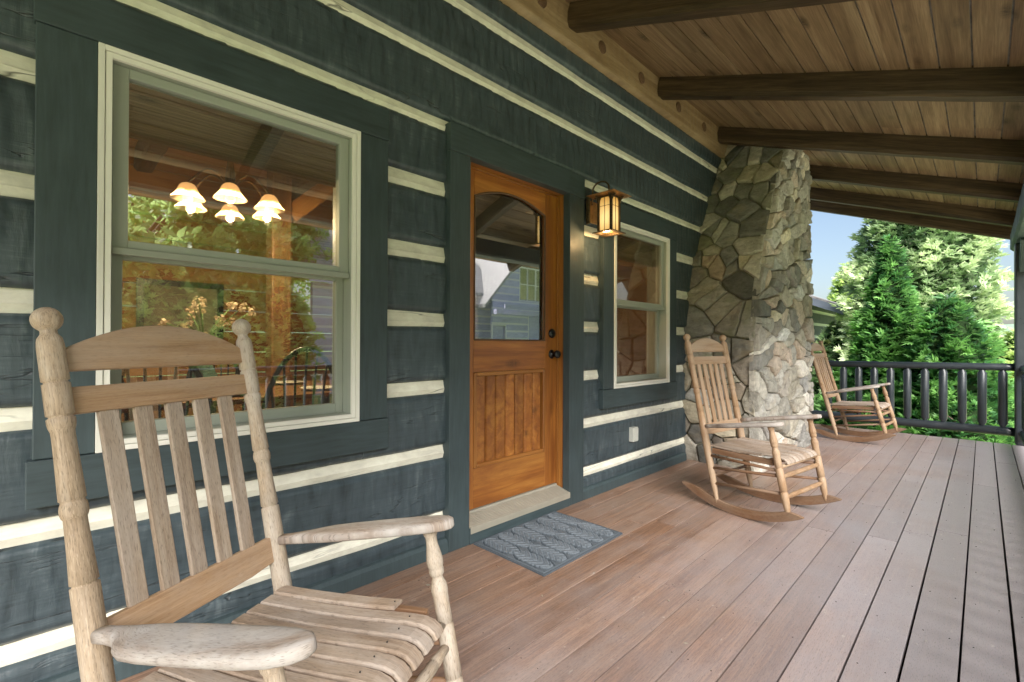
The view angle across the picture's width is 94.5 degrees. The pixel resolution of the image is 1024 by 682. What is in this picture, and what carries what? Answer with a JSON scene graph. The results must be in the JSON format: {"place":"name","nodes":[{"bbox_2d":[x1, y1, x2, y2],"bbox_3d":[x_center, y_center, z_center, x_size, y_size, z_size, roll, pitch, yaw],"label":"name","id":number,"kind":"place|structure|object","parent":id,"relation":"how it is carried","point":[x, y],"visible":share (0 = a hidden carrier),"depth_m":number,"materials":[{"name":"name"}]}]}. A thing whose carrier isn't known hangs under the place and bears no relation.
{"place":"outdoors","nodes":[
{"label":"outdoors","id":0,"kind":"place"},
{"bbox_2d":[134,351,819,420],"bbox_3d":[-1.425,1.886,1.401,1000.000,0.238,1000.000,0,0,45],"label":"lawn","id":1,"kind":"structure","parent":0,"point":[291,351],"depth_m":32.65,"materials":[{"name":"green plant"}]},
{"bbox_2d":[807,295,850,343],"bbox_3d":[8.693,-0.205,17.635,7.855,4.430,9.538,0,0,45],"label":"log cabin","id":2,"kind":"object","parent":1,"relation":"on","point":[824,314],"visible":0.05,"depth_m":13.73,"materials":[{"name":"wood"}]},
{"bbox_2d":[810,320,852,400],"bbox_3d":[8.279,0.765,12.118,1.563,2.633,1.668,0,0,45],"label":"shrub","id":3,"kind":"object","parent":1,"relation":"on","point":[829,335],"visible":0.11,"depth_m":11.98,"materials":[{"name":"green plant"}]},
{"bbox_2d":[827,261,864,302],"bbox_3d":[14.344,-0.642,20.432,2.359,5.576,2.399,0,0,-22],"label":"arborvitae tree","id":4,"kind":"object","parent":1,"relation":"on","point":[838,284],"visible":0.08,"depth_m":20.36,"materials":[{"name":"green plant"}]},
{"bbox_2d":[813,394,911,433],"bbox_3d":[5.740,1.466,7.876,1.868,1.169,1.796,0,0,-20],"label":"shrub","id":5,"kind":"object","parent":1,"relation":"on","point":[824,421],"visible":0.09,"depth_m":7.61,"materials":[{"name":"green plant"}]},
{"bbox_2d":[813,234,928,426],"bbox_3d":[6.840,0.037,8.646,2.787,4.043,2.635,0,0,45],"label":"arborvitae tree","id":6,"kind":"object","parent":1,"relation":"on","point":[879,331],"visible":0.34,"depth_m":8.46,"materials":[{"name":"green plant"}]},
{"bbox_2d":[830,218,1013,360],"bbox_3d":[9.385,-1.339,10.914,3.409,6.838,3.451,0,0,45],"label":"cypress tree","id":7,"kind":"object","parent":1,"relation":"on","point":[942,262],"visible":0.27,"depth_m":9.93,"materials":[{"name":"green plant"}]},
{"bbox_2d":[878,290,1013,434],"bbox_3d":[7.011,0.636,7.710,2.213,2.960,2.287,0,0,45],"label":"arborvitae tree","id":8,"kind":"object","parent":1,"relation":"on","point":[948,330],"visible":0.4,"depth_m":7.39,"materials":[{"name":"green plant"}]},
{"bbox_2d":[907,399,1015,446],"bbox_3d":[6.646,1.444,6.869,1.440,1.210,1.715,0,0,45],"label":"shrub","id":9,"kind":"object","parent":1,"relation":"on","point":[971,417],"visible":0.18,"depth_m":6.70,"materials":[{"name":"green plant"}]},
{"bbox_2d":[987,326,1013,378],"bbox_3d":[9.031,0.915,8.222,2.492,2.402,2.435,0,0,45],"label":"shrub","id":10,"kind":"object","parent":1,"relation":"on","point":[1008,356],"visible":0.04,"depth_m":8.23,"materials":[{"name":"green plant"}]},
{"bbox_2d":[118,424,1023,681],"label":"porch deck","id":11,"kind":"structure","parent":0,"point":[939,597],"depth_m":2.18,"materials":[{"name":"brown wood"}]},
{"bbox_2d":[29,307,463,681],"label":"rocking chair","id":12,"kind":"object","parent":11,"relation":"on","point":[286,631],"visible":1,"depth_m":1.08,"materials":[{"name":"brown wood"}]},
{"bbox_2d":[0,0,720,681],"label":"log cabin","id":13,"kind":"object","parent":11,"relation":"on","point":[508,340],"visible":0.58,"depth_m":2.25,"materials":[{"name":"wood"}]},
{"bbox_2d":[25,0,388,509],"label":"window","id":14,"kind":"structure","parent":13,"relation":"in","point":[89,53],"depth_m":1.63,"materials":[{"name":"clear glass"}]},
{"bbox_2d":[121,138,332,421],"bbox_3d":[-1.945,-0.578,3.915,3.840,3.400,8.120,0,0,45],"label":"dining room","id":15,"kind":"object","parent":13,"relation":"in","point":[301,230],"visible":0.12,"depth_m":5.10,"materials":[{"name":"brown wood"}]},
{"bbox_2d":[122,379,128,420],"bbox_3d":[-2.760,0.531,3.094,0.468,1.017,0.436,0,0,45],"label":"windsor chair","id":16,"kind":"object","parent":15,"relation":"on","point":[126,416],"visible":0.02,"depth_m":3.34,"materials":[{"name":"black paint"}]},
{"bbox_2d":[122,366,214,420],"bbox_3d":[-1.579,0.530,2.100,0.436,1.017,0.468,0,0,-40],"label":"windsor chair","id":17,"kind":"object","parent":15,"relation":"on","point":[195,370],"visible":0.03,"depth_m":1.96,"materials":[{"name":"black paint"}]},
{"bbox_2d":[136,278,223,338],"bbox_3d":[-3.473,-0.253,4.981,0.030,0.750,0.760,0,0,45],"label":"wall mirror","id":18,"kind":"object","parent":15,"relation":"attached to","point":[157,300],"depth_m":4.94,"materials":[{"name":"mirror"}]},
{"bbox_2d":[183,364,245,415],"bbox_3d":[-2.231,0.535,3.625,0.468,1.017,0.436,0,0,45],"label":"windsor chair","id":19,"kind":"object","parent":15,"relation":"on","point":[237,371],"visible":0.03,"depth_m":3.83,"materials":[{"name":"black paint"}]},
{"bbox_2d":[121,379,331,412],"bbox_3d":[-1.796,0.685,2.944,1.000,0.745,1.850,0,0,45],"label":"dining table","id":20,"kind":"object","parent":15,"relation":"on","point":[277,392],"visible":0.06,"depth_m":2.88,"materials":[{"name":"brown wood"}]},
{"bbox_2d":[158,295,255,377],"bbox_3d":[-1.883,0.022,2.904,0.530,0.579,0.385,0,0,-18],"label":"flower vase","id":21,"kind":"object","parent":20,"relation":"on","point":[207,371],"visible":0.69,"depth_m":2.85,"materials":[{"name":"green plant"}]},
{"bbox_2d":[269,380,303,383],"bbox_3d":[-1.651,0.306,3.473,0.242,0.017,0.242,0,0,45],"label":"dinner plate","id":22,"kind":"object","parent":20,"relation":"on","point":[289,382],"visible":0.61,"depth_m":3.48,"materials":[{"name":"white ceramic"}]},
{"bbox_2d":[300,385,331,389],"bbox_3d":[-1.246,0.306,3.071,0.242,0.017,0.242,0,0,45],"label":"dinner plate","id":23,"kind":"object","parent":20,"relation":"on","point":[320,387],"visible":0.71,"depth_m":3.09,"materials":[{"name":"white ceramic"}]},
{"bbox_2d":[170,162,284,221],"bbox_3d":[-1.689,-1.233,2.841,0.619,0.929,0.616,0,0,45],"label":"chandelier","id":24,"kind":"object","parent":15,"relation":"hanging from","point":[190,199],"visible":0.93,"depth_m":2.81,"materials":[{"name":"white glass"}]},
{"bbox_2d":[261,346,331,408],"bbox_3d":[-1.176,0.534,2.505,0.468,1.017,0.436,0,0,45],"label":"windsor chair","id":25,"kind":"object","parent":15,"relation":"on","point":[282,365],"visible":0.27,"depth_m":2.33,"materials":[{"name":"black paint"}]},
{"bbox_2d":[129,83,335,187],"bbox_3d":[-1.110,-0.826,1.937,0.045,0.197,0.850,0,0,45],"label":"ceiling","id":26,"kind":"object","parent":13,"relation":"attached to","point":[162,119],"visible":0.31,"depth_m":1.90,"materials":[{"name":"brown wood"}]},
{"bbox_2d":[469,169,560,509],"bbox_3d":[0.010,-0.013,3.000,0.112,2.002,0.888,0,0,45],"label":"front door","id":27,"kind":"structure","parent":13,"relation":"in","point":[513,254],"depth_m":3.02,"materials":[{"name":"brown wood"}]},
{"bbox_2d":[586,181,631,237],"bbox_3d":[0.664,-0.941,3.318,0.262,0.383,0.224,0,0,45],"label":"wall lantern","id":28,"kind":"object","parent":13,"relation":"attached to","point":[603,213],"depth_m":3.29,"materials":[{"name":"yellow metal"}]},
{"bbox_2d":[629,426,637,441],"bbox_3d":[0.993,0.758,3.847,0.052,0.114,0.075,0,0,45],"label":"outlet cover","id":29,"kind":"object","parent":13,"relation":"attached to","point":[633,433],"visible":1,"depth_m":3.82,"materials":[{"name":"white plastic"}]},
{"bbox_2d":[597,204,676,408],"bbox_3d":[1.028,-0.280,4.006,0.207,1.581,1.200,0,0,45],"label":"window","id":30,"kind":"structure","parent":13,"relation":"in","point":[637,278],"depth_m":3.98,"materials":[{"name":"glass"}]},
{"bbox_2d":[473,511,622,576],"bbox_3d":[0.216,1.113,2.679,0.515,0.020,0.708,0,0,44],"label":"door mat","id":31,"kind":"object","parent":11,"relation":"on","point":[547,544],"depth_m":2.61,"materials":[{"name":"grey fabric"}]},
{"bbox_2d":[682,145,814,471],"bbox_3d":[2.546,-1.506,4.992,0.770,6.700,1.897,0,0,45],"label":"stone chimney","id":32,"kind":"object","parent":11,"relation":"on","point":[750,292],"visible":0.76,"depth_m":4.54,"materials":[{"name":"grey stone"}]},
{"bbox_2d":[499,0,1023,445],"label":"porch roof","id":33,"kind":"structure","parent":11,"relation":"on","point":[908,112],"depth_m":3.46,"materials":[{"name":"brown wood"}]},
{"bbox_2d":[1019,365,1023,444],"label":"porch railing","id":34,"kind":"object","parent":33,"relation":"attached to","point":[1021,433],"visible":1,"depth_m":4.98,"materials":[{"name":"wood"}]},
{"bbox_2d":[682,334,841,521],"bbox_3d":[1.650,0.540,3.216,0.630,1.183,0.835,0,0,-36],"label":"rocking chair","id":35,"kind":"object","parent":11,"relation":"on","point":[774,449],"visible":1,"depth_m":3.20,"materials":[{"name":"brown wood"}]},
{"bbox_2d":[810,341,905,441],"bbox_3d":[4.036,0.560,5.596,0.630,1.183,0.835,0,-4,-41],"label":"rocking chair","id":36,"kind":"object","parent":11,"relation":"on","point":[826,380],"visible":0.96,"depth_m":5.57,"materials":[{"name":"brown wood"}]},
{"bbox_2d":[809,361,1014,436],"bbox_3d":[4.918,0.665,6.033,2.063,0.823,0.103,0,0,45],"label":"porch railing","id":37,"kind":"object","parent":11,"relation":"on","point":[981,427],"visible":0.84,"depth_m":5.72,"materials":[{"name":"wood"}]},
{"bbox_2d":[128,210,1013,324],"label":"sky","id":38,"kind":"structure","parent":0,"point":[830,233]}
]}

